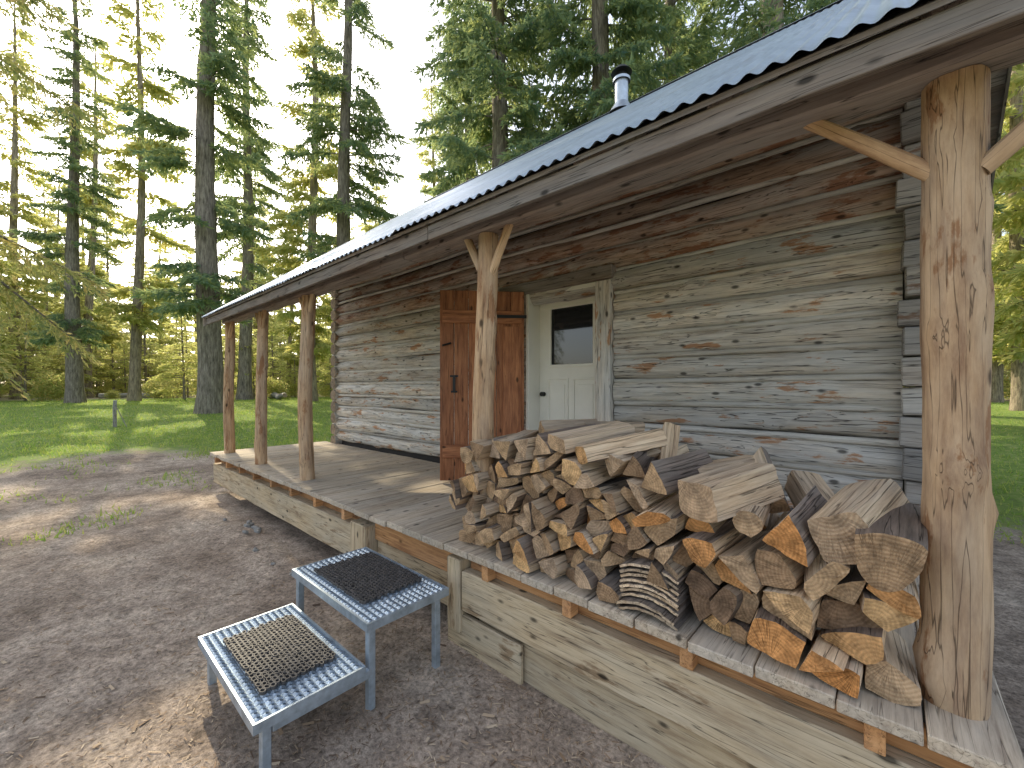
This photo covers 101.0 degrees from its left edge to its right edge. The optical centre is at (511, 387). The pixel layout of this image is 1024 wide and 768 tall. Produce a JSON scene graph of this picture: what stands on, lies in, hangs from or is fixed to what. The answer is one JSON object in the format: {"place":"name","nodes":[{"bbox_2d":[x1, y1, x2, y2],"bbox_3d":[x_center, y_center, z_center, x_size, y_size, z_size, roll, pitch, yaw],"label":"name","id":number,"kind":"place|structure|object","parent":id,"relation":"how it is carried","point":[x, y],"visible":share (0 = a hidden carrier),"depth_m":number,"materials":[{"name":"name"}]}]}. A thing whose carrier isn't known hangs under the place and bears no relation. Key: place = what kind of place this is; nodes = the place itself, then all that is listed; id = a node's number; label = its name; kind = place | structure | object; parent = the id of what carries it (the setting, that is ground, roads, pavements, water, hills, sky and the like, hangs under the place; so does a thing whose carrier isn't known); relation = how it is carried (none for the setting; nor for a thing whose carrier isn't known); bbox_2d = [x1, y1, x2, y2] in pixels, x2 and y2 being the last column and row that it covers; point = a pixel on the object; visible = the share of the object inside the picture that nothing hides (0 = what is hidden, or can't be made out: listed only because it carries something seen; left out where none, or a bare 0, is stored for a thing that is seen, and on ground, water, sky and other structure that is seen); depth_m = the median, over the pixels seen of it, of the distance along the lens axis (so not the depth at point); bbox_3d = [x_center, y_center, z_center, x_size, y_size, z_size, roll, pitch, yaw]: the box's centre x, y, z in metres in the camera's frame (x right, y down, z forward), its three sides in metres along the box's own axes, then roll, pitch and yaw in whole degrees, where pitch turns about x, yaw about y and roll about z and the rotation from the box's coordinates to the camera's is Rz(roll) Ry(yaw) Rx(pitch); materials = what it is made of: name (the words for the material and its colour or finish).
{"place":"outdoors","nodes":[
{"label":"outdoors","id":0,"kind":"place"},
{"bbox_2d":[0,0,1008,386],"label":"sky","id":1,"kind":"structure","parent":0,"point":[406,23],"materials":[{"name":"white"}]},
{"bbox_2d":[0,393,1023,767],"bbox_3d":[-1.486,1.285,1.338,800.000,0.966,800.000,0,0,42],"label":"ground","id":2,"kind":"structure","parent":0,"point":[166,547],"depth_m":3.00,"materials":[{"name":"brown soil"}]},
{"bbox_2d":[0,0,64,398],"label":"fir tree","id":3,"kind":"object","parent":2,"relation":"on","point":[28,216],"visible":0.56,"depth_m":30.07,"materials":[{"name":"green plant"}]},
{"bbox_2d":[0,0,122,403],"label":"spruce tree","id":4,"kind":"object","parent":2,"relation":"on","point":[10,292],"visible":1,"depth_m":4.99,"materials":[{"name":"green plant"}]},
{"bbox_2d":[46,30,136,397],"bbox_3d":[-34.569,-13.881,34.443,5.857,30.411,5.643,0,0,17],"label":"fir tree","id":5,"kind":"object","parent":2,"relation":"on","point":[86,308],"visible":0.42,"depth_m":34.28,"materials":[{"name":"green plant"}]},
{"bbox_2d":[113,400,126,426],"bbox_3d":[-12.515,0.897,13.457,0.508,0.950,0.125,0,0,13],"label":"fence post","id":6,"kind":"object","parent":2,"relation":"on","point":[115,408],"visible":0.89,"depth_m":13.46,"materials":[{"name":"grey wood"}]},
{"bbox_2d":[98,393,154,398],"bbox_3d":[-29.502,0.612,32.944,4.011,0.553,0.439,0,0,-33],"label":"fallen log","id":7,"kind":"object","parent":2,"relation":"on","point":[101,395],"visible":0.29,"depth_m":32.48,"materials":[{"name":"grey wood"}]},
{"bbox_2d":[91,0,194,400],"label":"fir tree","id":8,"kind":"object","parent":2,"relation":"on","point":[142,85],"visible":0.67,"depth_m":25.66,"materials":[{"name":"green plant"}]},
{"bbox_2d":[112,0,279,413],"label":"fir tree","id":9,"kind":"object","parent":2,"relation":"on","point":[218,61],"visible":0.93,"depth_m":17.53,"materials":[{"name":"green plant"}]},
{"bbox_2d":[187,0,299,399],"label":"fir tree","id":10,"kind":"object","parent":2,"relation":"on","point":[248,206],"visible":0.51,"depth_m":28.89,"materials":[{"name":"green plant"}]},
{"bbox_2d":[223,518,291,575],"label":"stones","id":11,"kind":"object","parent":2,"relation":"on","point":[256,529],"visible":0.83,"depth_m":4.89,"materials":[{"name":"grey stone"}]},
{"bbox_2d":[268,392,286,399],"bbox_3d":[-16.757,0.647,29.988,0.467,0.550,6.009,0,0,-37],"label":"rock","id":12,"kind":"object","parent":2,"relation":"on","point":[277,395],"visible":0.91,"depth_m":28.78,"materials":[{"name":"grey stone"}]},
{"bbox_2d":[248,0,356,401],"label":"fir tree","id":13,"kind":"object","parent":2,"relation":"on","point":[311,183],"visible":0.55,"depth_m":25.50,"materials":[{"name":"green plant"}]},
{"bbox_2d":[198,547,448,767],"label":"metal steps","id":14,"kind":"structure","parent":2,"relation":"on","point":[275,669],"depth_m":2.33,"materials":[{"name":"metal"}]},
{"bbox_2d":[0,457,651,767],"bbox_3d":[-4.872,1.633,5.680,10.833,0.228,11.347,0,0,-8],"label":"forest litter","id":15,"kind":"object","parent":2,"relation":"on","point":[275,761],"visible":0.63,"depth_m":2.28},
{"bbox_2d":[276,0,411,388],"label":"fir tree","id":16,"kind":"object","parent":2,"relation":"on","point":[342,204],"visible":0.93,"depth_m":19.62,"materials":[{"name":"green plant"}]},
{"bbox_2d":[407,0,511,197],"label":"fir tree","id":17,"kind":"object","parent":2,"relation":"on","point":[450,99],"visible":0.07,"depth_m":22.86,"materials":[{"name":"green plant"}]},
{"bbox_2d":[409,0,574,201],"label":"fir tree","id":18,"kind":"object","parent":2,"relation":"on","point":[499,116],"visible":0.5,"depth_m":14.75,"materials":[{"name":"green plant"}]},
{"bbox_2d":[1,368,1010,400],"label":"undergrowth","id":19,"kind":"object","parent":2,"relation":"on","point":[54,388],"visible":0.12,"depth_m":30.03,"materials":[{"name":"green plant"}]},
{"bbox_2d":[0,0,1023,402],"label":"distant forest","id":20,"kind":"object","parent":2,"relation":"on","point":[168,358],"visible":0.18,"depth_m":24.93,"materials":[{"name":"green plant"}]},
{"bbox_2d":[0,396,1023,546],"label":"grass","id":21,"kind":"structure","parent":2,"relation":"on","point":[60,441],"depth_m":12.37,"materials":[{"name":"green plant"}]},
{"bbox_2d":[496,0,695,165],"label":"fir tree","id":22,"kind":"object","parent":2,"relation":"on","point":[574,60],"visible":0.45,"depth_m":13.70,"materials":[{"name":"green plant"}]},
{"bbox_2d":[202,0,1023,767],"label":"log cabin","id":23,"kind":"object","parent":2,"relation":"on","point":[776,244],"visible":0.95,"depth_m":2.78,"materials":[{"name":"grey wood"}]},
{"bbox_2d":[440,290,523,480],"bbox_3d":[-0.326,-0.020,4.659,0.926,2.080,0.068,0,0,-6],"label":"storm door","id":24,"kind":"structure","parent":23,"relation":"in","point":[455,316],"depth_m":4.63,"materials":[{"name":"brown wood"}]},
{"bbox_2d":[526,282,594,429],"bbox_3d":[0.574,0.005,4.542,0.895,2.090,0.260,0,0,42],"label":"white door","id":25,"kind":"structure","parent":23,"relation":"in","point":[569,389],"depth_m":4.73,"materials":[{"name":"paint"}]},
{"bbox_2d":[552,304,592,364],"bbox_3d":[0.662,-0.560,4.591,0.580,0.660,0.010,0,0,42],"label":"door window","id":26,"kind":"structure","parent":23,"relation":"in","point":[572,327],"depth_m":4.59,"materials":[{"name":"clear glass"}]},
{"bbox_2d":[449,418,927,705],"bbox_3d":[0.721,0.631,2.438,2.366,0.879,1.104,0,0,42],"label":"firewood pile","id":27,"kind":"object","parent":23,"relation":"on","point":[660,524],"visible":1,"depth_m":1.81,"materials":[{"name":"wood"},{"name":"bark"}]},
{"bbox_2d":[609,0,738,99],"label":"fir tree","id":28,"kind":"object","parent":2,"relation":"on","point":[703,52],"visible":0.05,"depth_m":17.79,"materials":[{"name":"green plant"}]},
{"bbox_2d":[688,0,837,54],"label":"fir tree","id":29,"kind":"object","parent":2,"relation":"on","point":[773,15],"visible":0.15,"depth_m":12.03,"materials":[{"name":"green plant"}]},
{"bbox_2d":[808,4,1012,215],"bbox_3d":[14.946,-14.257,16.790,7.240,31.331,6.924,0,0,44],"label":"fir tree","id":30,"kind":"object","parent":2,"relation":"on","point":[996,207],"visible":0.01,"depth_m":14.60,"materials":[{"name":"green plant"}]},
{"bbox_2d":[991,102,1010,402],"bbox_3d":[27.567,-12.438,23.854,5.612,27.335,5.652,0,0,-40],"label":"fir tree","id":31,"kind":"object","parent":2,"relation":"on","point":[997,393],"visible":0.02,"depth_m":23.84,"materials":[{"name":"green plant"}]},
{"bbox_2d":[991,63,1023,388],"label":"fir tree","id":32,"kind":"object","parent":2,"relation":"on","point":[1012,277],"visible":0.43,"depth_m":11.84,"materials":[{"name":"green plant"}]},
{"bbox_2d":[991,64,1023,410],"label":"fir tree","id":33,"kind":"object","parent":2,"relation":"on","point":[1013,111],"visible":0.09,"depth_m":16.82,"materials":[{"name":"green plant"}]}
]}

